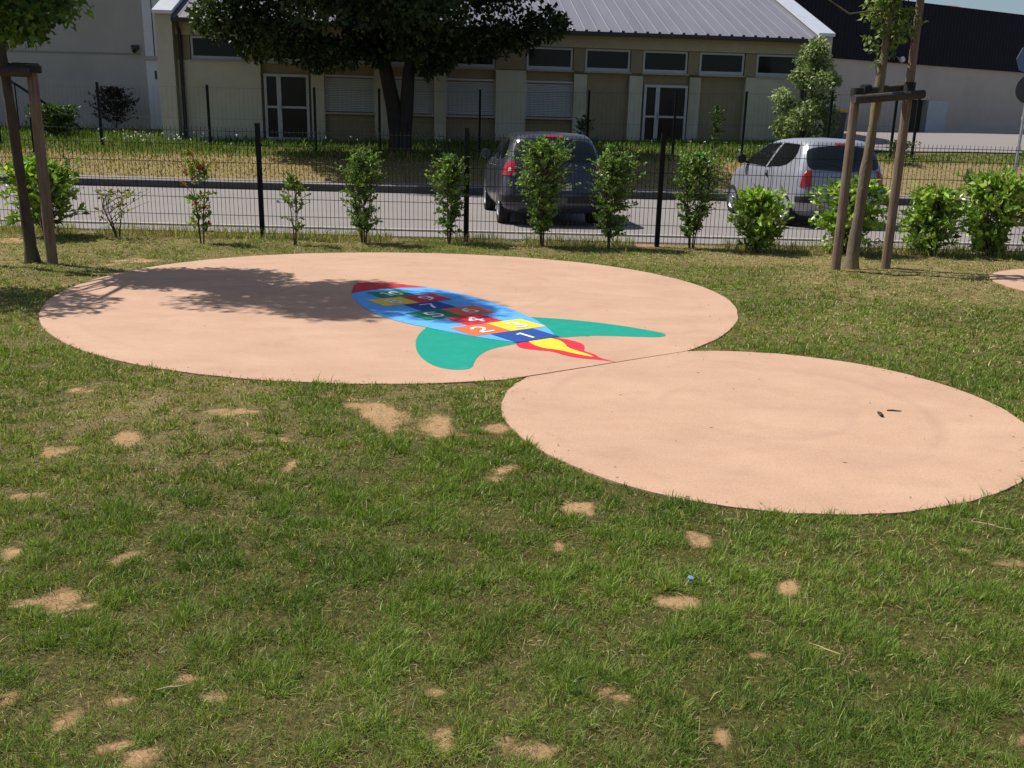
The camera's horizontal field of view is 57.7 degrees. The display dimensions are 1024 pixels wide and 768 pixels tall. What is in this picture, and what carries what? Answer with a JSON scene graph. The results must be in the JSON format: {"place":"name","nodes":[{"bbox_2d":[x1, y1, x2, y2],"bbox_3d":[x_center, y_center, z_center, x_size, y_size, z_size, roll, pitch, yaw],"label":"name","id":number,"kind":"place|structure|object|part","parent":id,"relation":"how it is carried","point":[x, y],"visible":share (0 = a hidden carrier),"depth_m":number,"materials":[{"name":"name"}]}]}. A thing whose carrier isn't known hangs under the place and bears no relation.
{"place":"outdoors","nodes":[
{"label":"outdoors","id":0,"kind":"place"},
{"bbox_2d":[0,173,970,198],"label":"pavement","id":1,"kind":"structure","parent":0,"point":[306,182],"depth_m":22.84,"materials":[{"name":"concrete"}]},
{"bbox_2d":[0,126,1023,767],"bbox_3d":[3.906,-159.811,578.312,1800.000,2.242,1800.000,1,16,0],"label":"ground","id":2,"kind":"structure","parent":0,"point":[142,754],"depth_m":3.42,"materials":[{"name":"green plant"}]},
{"bbox_2d":[25,64,57,264],"bbox_3d":[-5.057,-2.232,10.032,0.115,2.300,0.118,1,16,0],"label":"tree stake","id":3,"kind":"object","parent":2,"relation":"on","point":[43,177],"visible":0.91,"depth_m":9.97,"materials":[{"name":"brown wood"}]},
{"bbox_2d":[0,66,30,76],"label":"crossbar","id":4,"kind":"object","parent":3,"relation":"attached to","point":[10,71],"visible":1,"depth_m":9.61,"materials":[{"name":"brown wood"}]},
{"bbox_2d":[8,62,39,66],"bbox_3d":[-5.445,-3.357,9.818,0.873,0.105,0.090,1,16,-3],"label":"crossbar","id":5,"kind":"object","parent":3,"relation":"attached to","point":[15,64],"visible":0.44,"depth_m":9.79,"materials":[{"name":"brown wood"}]},
{"bbox_2d":[22,65,41,72],"bbox_3d":[-5.030,-3.299,9.746,0.183,0.074,0.184,1,16,0],"label":"tie strap","id":6,"kind":"object","parent":3,"relation":"attached to","point":[35,69],"visible":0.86,"depth_m":9.68,"materials":[{"name":"rubber"}]},
{"bbox_2d":[0,151,89,234],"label":"laurel shrub","id":7,"kind":"object","parent":2,"relation":"on","point":[58,181],"visible":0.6,"depth_m":12.41,"materials":[{"name":"green plant"}]},
{"bbox_2d":[11,80,81,132],"bbox_3d":[-15.481,-9.126,30.782,2.450,1.988,0.090,1,16,0],"label":"stair rail","id":8,"kind":"object","parent":2,"relation":"on","point":[23,89],"visible":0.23,"depth_m":30.68,"materials":[{"name":"metal"}]},
{"bbox_2d":[0,0,96,263],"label":"young tree","id":9,"kind":"object","parent":2,"relation":"on","point":[28,21],"visible":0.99,"depth_m":9.79,"materials":[{"name":"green plant"}]},
{"bbox_2d":[21,103,81,134],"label":"garden shrub","id":10,"kind":"object","parent":2,"relation":"on","point":[58,114],"visible":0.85,"depth_m":29.69,"materials":[{"name":"green plant"}]},
{"bbox_2d":[0,0,162,128],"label":"building","id":11,"kind":"structure","parent":2,"relation":"on","point":[112,42],"depth_m":34.18,"materials":[{"name":"white paint"}]},
{"bbox_2d":[84,85,139,127],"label":"garden shrub","id":12,"kind":"object","parent":2,"relation":"on","point":[113,94],"visible":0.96,"depth_m":33.28,"materials":[{"name":"black plant"}]},
{"bbox_2d":[94,188,148,237],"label":"sparse shrub","id":13,"kind":"object","parent":2,"relation":"on","point":[120,204],"visible":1,"depth_m":12.53,"materials":[{"name":"green plant"}]},
{"bbox_2d":[157,684,186,690],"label":"twig","id":14,"kind":"object","parent":2,"relation":"on","point":[172,686],"visible":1,"depth_m":2.66,"materials":[{"name":"wood"}]},
{"bbox_2d":[179,148,217,243],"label":"sparse shrub","id":15,"kind":"object","parent":2,"relation":"on","point":[198,165],"visible":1,"depth_m":12.15,"materials":[{"name":"green plant"}]},
{"bbox_2d":[276,172,310,244],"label":"sparse shrub","id":16,"kind":"object","parent":2,"relation":"on","point":[291,182],"visible":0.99,"depth_m":12.28,"materials":[{"name":"green plant"}]},
{"bbox_2d":[334,147,387,242],"bbox_3d":[-2.019,-2.527,12.560,0.705,1.322,0.671,-8,18,-31],"label":"column shrub","id":17,"kind":"object","parent":2,"relation":"on","point":[363,166],"visible":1,"depth_m":12.51,"materials":[{"name":"green plant"}]},
{"bbox_2d":[184,0,572,153],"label":"broad tree","id":18,"kind":"object","parent":2,"relation":"on","point":[419,21],"visible":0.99,"depth_m":26.32,"materials":[{"name":"green plant"}]},
{"bbox_2d":[39,252,737,384],"bbox_3d":[-1.056,-0.810,8.890,6.357,0.080,6.246,1,16,0],"label":"play pad","id":19,"kind":"object","parent":2,"relation":"on","point":[342,316],"visible":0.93,"depth_m":7.91,"materials":[{"name":"beige rubber"}]},
{"bbox_2d":[424,152,470,243],"bbox_3d":[-0.886,-2.536,12.783,0.649,1.274,0.670,1,16,0],"label":"column shrub","id":20,"kind":"object","parent":2,"relation":"on","point":[450,166],"visible":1,"depth_m":12.70,"materials":[{"name":"green plant"}]},
{"bbox_2d":[0,82,920,157],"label":"chain link fence","id":21,"kind":"object","parent":2,"relation":"on","point":[676,93],"visible":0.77,"depth_m":27.40,"materials":[{"name":"metal"}]},
{"bbox_2d":[0,176,979,205],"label":"kerb","id":22,"kind":"structure","parent":2,"relation":"on","point":[312,187],"depth_m":21.99,"materials":[{"name":"concrete"}]},
{"bbox_2d":[151,0,835,141],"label":"building","id":23,"kind":"structure","parent":2,"relation":"on","point":[608,51],"depth_m":30.75,"materials":[{"name":"paint"}]},
{"bbox_2d":[189,35,245,61],"bbox_3d":[-9.346,-10.631,29.512,1.740,0.760,0.220,0,16,-5],"label":"window","id":24,"kind":"structure","parent":23,"relation":"in","point":[202,49],"depth_m":29.55,"materials":[{"name":"black glass"}]},
{"bbox_2d":[263,38,307,63],"bbox_3d":[-7.219,-10.636,29.714,1.620,0.760,0.220,0,16,-5],"label":"window","id":25,"kind":"structure","parent":23,"relation":"in","point":[271,60],"depth_m":29.77,"materials":[{"name":"grey glass"}]},
{"bbox_2d":[263,73,310,140],"bbox_3d":[-7.298,-8.969,30.209,1.420,2.090,0.170,0,16,-5],"label":"glass door","id":26,"kind":"structure","parent":23,"relation":"in","point":[281,84],"depth_m":30.19,"materials":[{"name":"black glass"}]},
{"bbox_2d":[324,41,372,65],"bbox_3d":[-5.258,-10.639,29.901,1.640,0.760,0.220,0,16,-5],"label":"window","id":27,"kind":"structure","parent":23,"relation":"in","point":[362,62],"depth_m":30.00,"materials":[{"name":"grey glass"}]},
{"bbox_2d":[389,42,433,67],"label":"window","id":28,"kind":"structure","parent":23,"relation":"in","point":[395,63],"depth_m":30.14,"materials":[{"name":"grey glass"}]},
{"bbox_2d":[450,44,495,69],"bbox_3d":[-1.346,-10.647,30.272,1.660,0.760,0.220,0,16,-5],"label":"window","id":29,"kind":"structure","parent":23,"relation":"in","point":[479,65],"depth_m":30.37,"materials":[{"name":"grey glass"}]},
{"bbox_2d":[525,47,573,71],"bbox_3d":[1.241,-10.652,30.519,1.610,0.760,0.220,0,16,-5],"label":"window","id":30,"kind":"structure","parent":23,"relation":"in","point":[548,59],"depth_m":30.57,"materials":[{"name":"black glass"}]},
{"bbox_2d":[583,48,631,73],"bbox_3d":[3.163,-10.656,30.701,1.590,0.760,0.220,0,16,-5],"label":"window","id":31,"kind":"structure","parent":23,"relation":"in","point":[614,61],"depth_m":30.75,"materials":[{"name":"black glass"}]},
{"bbox_2d":[641,84,687,141],"bbox_3d":[5.139,-9.026,31.382,1.490,2.020,0.170,0,16,-5],"label":"glass door","id":32,"kind":"structure","parent":23,"relation":"in","point":[654,92],"depth_m":31.34,"materials":[{"name":"glass"}]},
{"bbox_2d":[641,50,688,75],"bbox_3d":[5.094,-10.659,30.885,1.590,0.760,0.220,0,16,-5],"label":"window","id":33,"kind":"structure","parent":23,"relation":"in","point":[654,62],"depth_m":30.93,"materials":[{"name":"black glass"}]},
{"bbox_2d":[698,52,744,76],"bbox_3d":[7.016,-10.663,31.068,1.610,0.760,0.220,0,16,-5],"label":"window","id":34,"kind":"structure","parent":23,"relation":"in","point":[712,64],"depth_m":31.11,"materials":[{"name":"black glass"}]},
{"bbox_2d":[754,54,798,78],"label":"window","id":35,"kind":"structure","parent":23,"relation":"in","point":[767,65],"depth_m":31.28,"materials":[{"name":"black glass"}]},
{"bbox_2d":[0,117,1023,251],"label":"fence","id":36,"kind":"object","parent":2,"relation":"on","point":[467,150],"visible":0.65,"depth_m":12.92,"materials":[{"name":"metal"}]},
{"bbox_2d":[0,219,1023,245],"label":"edging","id":37,"kind":"object","parent":2,"relation":"on","point":[476,231],"visible":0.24,"depth_m":14.30,"materials":[{"name":"concrete"}]},
{"bbox_2d":[506,134,580,245],"bbox_3d":[0.415,-2.624,12.716,1.036,1.540,0.978,1,16,0],"label":"column shrub","id":38,"kind":"object","parent":2,"relation":"on","point":[544,151],"visible":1,"depth_m":12.56,"materials":[{"name":"green plant"}]},
{"bbox_2d":[572,114,595,135],"bbox_3d":[2.188,-7.721,28.532,0.737,1.091,0.641,1,16,0],"label":"sapling","id":39,"kind":"object","parent":2,"relation":"on","point":[580,126],"visible":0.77,"depth_m":28.46,"materials":[{"name":"green plant"}]},
{"bbox_2d":[583,144,646,248],"bbox_3d":[1.379,-2.543,12.703,0.763,1.437,0.816,12,19,33],"label":"column shrub","id":40,"kind":"object","parent":2,"relation":"on","point":[615,162],"visible":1,"depth_m":12.63,"materials":[{"name":"green plant"}]},
{"bbox_2d":[666,150,728,248],"bbox_3d":[2.542,-2.518,12.844,0.787,1.367,0.805,-1,16,-7],"label":"column shrub","id":41,"kind":"object","parent":2,"relation":"on","point":[699,168],"visible":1,"depth_m":12.73,"materials":[{"name":"green plant"}]},
{"bbox_2d":[708,104,725,149],"bbox_3d":[6.130,-7.610,27.975,0.532,1.560,0.500,1,16,0],"label":"sapling","id":42,"kind":"object","parent":2,"relation":"on","point":[717,122],"visible":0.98,"depth_m":27.91,"materials":[{"name":"green plant"}]},
{"bbox_2d":[726,184,794,251],"bbox_3d":[3.421,-2.274,12.809,0.920,0.960,1.013,1,16,0],"label":"laurel shrub","id":43,"kind":"object","parent":2,"relation":"on","point":[759,206],"visible":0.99,"depth_m":12.67,"materials":[{"name":"green plant"}]},
{"bbox_2d":[501,351,1023,515],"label":"play pad","id":44,"kind":"object","parent":2,"relation":"on","point":[785,431],"visible":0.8,"depth_m":5.12,"materials":[{"name":"beige rubber"}]},
{"bbox_2d":[768,34,842,139],"bbox_3d":[9.307,-9.086,29.213,2.106,3.641,2.271,-7,17,-26],"label":"tree","id":45,"kind":"object","parent":2,"relation":"on","point":[815,56],"visible":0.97,"depth_m":28.79,"materials":[{"name":"green plant"}]},
{"bbox_2d":[809,643,839,654],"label":"twig","id":46,"kind":"object","parent":2,"relation":"on","point":[826,649],"visible":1,"depth_m":2.93,"materials":[{"name":"wood"}]},
{"bbox_2d":[831,96,858,270],"bbox_3d":[3.967,-2.281,11.098,0.111,2.250,0.114,1,16,0],"label":"tree stake","id":47,"kind":"object","parent":2,"relation":"on","point":[844,191],"visible":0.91,"depth_m":11.04,"materials":[{"name":"brown wood"}]},
{"bbox_2d":[850,84,872,95],"bbox_3d":[4.064,-3.424,10.822,0.291,0.144,0.147,-9,18,-32],"label":"tie strap","id":48,"kind":"object","parent":47,"relation":"attached to","point":[865,89],"visible":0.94,"depth_m":10.79,"materials":[{"name":"rubber"}]},
{"bbox_2d":[851,90,925,103],"bbox_3d":[4.388,-3.344,10.832,0.962,0.190,0.100,-3,16,-16],"label":"crossbar","id":49,"kind":"object","parent":47,"relation":"attached to","point":[888,96],"visible":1,"depth_m":10.79,"materials":[{"name":"brown wood"}]},
{"bbox_2d":[803,174,890,253],"bbox_3d":[4.661,-2.353,12.825,1.224,1.163,1.251,1,16,0],"label":"laurel shrub","id":50,"kind":"object","parent":2,"relation":"on","point":[829,215],"visible":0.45,"depth_m":12.68,"materials":[{"name":"green plant"}]},
{"bbox_2d":[829,0,928,269],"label":"young tree","id":51,"kind":"object","parent":2,"relation":"on","point":[889,11],"visible":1,"depth_m":10.92,"materials":[{"name":"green plant"}]},
{"bbox_2d":[883,139,920,160],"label":"garden shrub","id":52,"kind":"object","parent":2,"relation":"on","point":[908,144],"visible":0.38,"depth_m":26.65,"materials":[{"name":"green plant"}]},
{"bbox_2d":[880,0,924,268],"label":"tree stake","id":53,"kind":"object","parent":2,"relation":"on","point":[897,171],"visible":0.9,"depth_m":11.21,"materials":[{"name":"brown wood"}]},
{"bbox_2d":[856,84,903,93],"bbox_3d":[4.392,-3.496,11.026,0.776,0.154,0.084,-5,17,-22],"label":"crossbar","id":54,"kind":"object","parent":53,"relation":"attached to","point":[893,88],"visible":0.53,"depth_m":11.03,"materials":[{"name":"brown wood"}]},
{"bbox_2d":[903,82,915,90],"bbox_3d":[4.724,-3.507,11.054,0.135,0.153,0.132,1,16,0],"label":"tie strap","id":55,"kind":"object","parent":53,"relation":"attached to","point":[909,86],"visible":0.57,"depth_m":11.00,"materials":[{"name":"rubber"}]},
{"bbox_2d":[794,0,1023,134],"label":"warehouse","id":56,"kind":"structure","parent":2,"relation":"on","point":[969,74],"depth_m":47.24,"materials":[{"name":"metal"}]},
{"bbox_2d":[908,100,922,131],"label":"doorway","id":57,"kind":"structure","parent":56,"relation":"in","point":[913,108],"depth_m":47.46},
{"bbox_2d":[924,100,947,132],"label":"door","id":58,"kind":"structure","parent":56,"relation":"in","point":[936,112],"depth_m":47.70,"materials":[{"name":"metal"}]},
{"bbox_2d":[896,181,972,254],"bbox_3d":[5.861,-2.273,12.884,0.964,1.039,1.011,1,16,0],"label":"laurel shrub","id":59,"kind":"object","parent":2,"relation":"on","point":[926,213],"visible":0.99,"depth_m":12.74,"materials":[{"name":"green plant"}]},
{"bbox_2d":[955,164,1023,255],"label":"laurel shrub","id":60,"kind":"object","parent":2,"relation":"on","point":[991,191],"visible":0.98,"depth_m":12.70,"materials":[{"name":"green plant"}]},
{"bbox_2d":[971,521,1013,529],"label":"twig","id":61,"kind":"object","parent":2,"relation":"on","point":[991,524],"visible":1,"depth_m":3.90,"materials":[{"name":"wood"}]},
{"bbox_2d":[989,269,1023,290],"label":"play pad","id":62,"kind":"object","parent":2,"relation":"on","point":[1013,279],"visible":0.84,"depth_m":10.94,"materials":[{"name":"beige rubber"}]},
{"bbox_2d":[1013,48,1023,173],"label":"road sign","id":63,"kind":"object","parent":2,"relation":"on","point":[1019,90],"visible":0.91,"depth_m":23.30,"materials":[{"name":"grey metal"}]},
{"bbox_2d":[1013,151,1023,243],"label":"laurel shrub","id":64,"kind":"object","parent":2,"relation":"on","point":[1022,152],"visible":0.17,"depth_m":13.02,"materials":[{"name":"green plant"}]},
{"bbox_2d":[0,184,1023,250],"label":"road","id":65,"kind":"structure","parent":0,"point":[418,211],"depth_m":16.58,"materials":[{"name":"grey asphalt"}]},
{"bbox_2d":[481,131,604,223],"bbox_3d":[0.489,-3.845,17.034,2.007,1.527,4.041,0,16,-7],"label":"parked car","id":66,"kind":"object","parent":65,"relation":"on","point":[493,195],"visible":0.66,"depth_m":15.28,"materials":[{"name":"grey paint"}]},
{"bbox_3d":[-0.413,-3.925,17.381,0.175,0.590,1.016,1,16,0],"label":"door","id":67,"kind":"part","parent":66,"relation":"part of","materials":[{"name":"grey metal"}]},
{"bbox_3d":[-0.321,-3.685,16.485,0.073,0.570,0.790,0,16,-7],"label":"door","id":68,"kind":"part","parent":66,"relation":"part of","materials":[{"name":"grey metal"}]},
{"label":"side window","id":69,"kind":"part","parent":66,"relation":"part of","materials":[{"name":"black glass"}]},
{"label":"side window","id":70,"kind":"part","parent":66,"relation":"part of","materials":[{"name":"black glass"}]},
{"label":"rear window","id":71,"kind":"part","parent":66,"relation":"part of","materials":[{"name":"black glass"}]},
{"bbox_2d":[727,127,882,225],"bbox_3d":[5.462,-3.997,17.674,2.026,1.712,3.600,-1,16,-9],"label":"parked car","id":72,"kind":"object","parent":65,"relation":"on","point":[755,165],"visible":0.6,"depth_m":16.20,"materials":[{"name":"silver metal"}]},
{"bbox_3d":[4.612,-3.852,17.669,0.089,0.566,1.419,-1,16,-9],"label":"door","id":73,"kind":"part","parent":72,"relation":"part of","materials":[{"name":"silver metal"}]},
{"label":"front window","id":74,"kind":"part","parent":72,"relation":"part of","materials":[{"name":"black glass"}]},
{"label":"side window","id":75,"kind":"part","parent":72,"relation":"part of","materials":[{"name":"black glass"}]},
{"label":"rear window","id":76,"kind":"part","parent":72,"relation":"part of","materials":[{"name":"black glass"}]},
{"bbox_2d":[0,124,1023,194],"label":"bank grass","id":77,"kind":"structure","parent":0,"point":[303,142],"depth_m":27.52,"materials":[{"name":"green plant"}]},
{"bbox_2d":[50,129,759,149],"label":"wildflowers","id":78,"kind":"object","parent":77,"relation":"on","point":[236,135],"visible":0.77,"depth_m":28.21,"materials":[{"name":"white plant"}]},
{"bbox_2d":[837,130,1023,152],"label":"road","id":79,"kind":"structure","parent":0,"point":[959,140],"depth_m":32.58,"materials":[{"name":"grey asphalt"}]},
{"bbox_2d":[823,108,847,138],"bbox_3d":[11.235,-9.071,32.431,0.764,1.075,0.878,5,16,11],"label":"wheelie bin","id":80,"kind":"object","parent":79,"relation":"on","point":[841,119],"visible":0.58,"depth_m":32.06,"materials":[{"name":"grey plastic"}]},
{"bbox_2d":[906,0,1023,14],"label":"sky","id":81,"kind":"structure","parent":0,"point":[1007,6],"materials":[{"name":"blue"}]}
]}

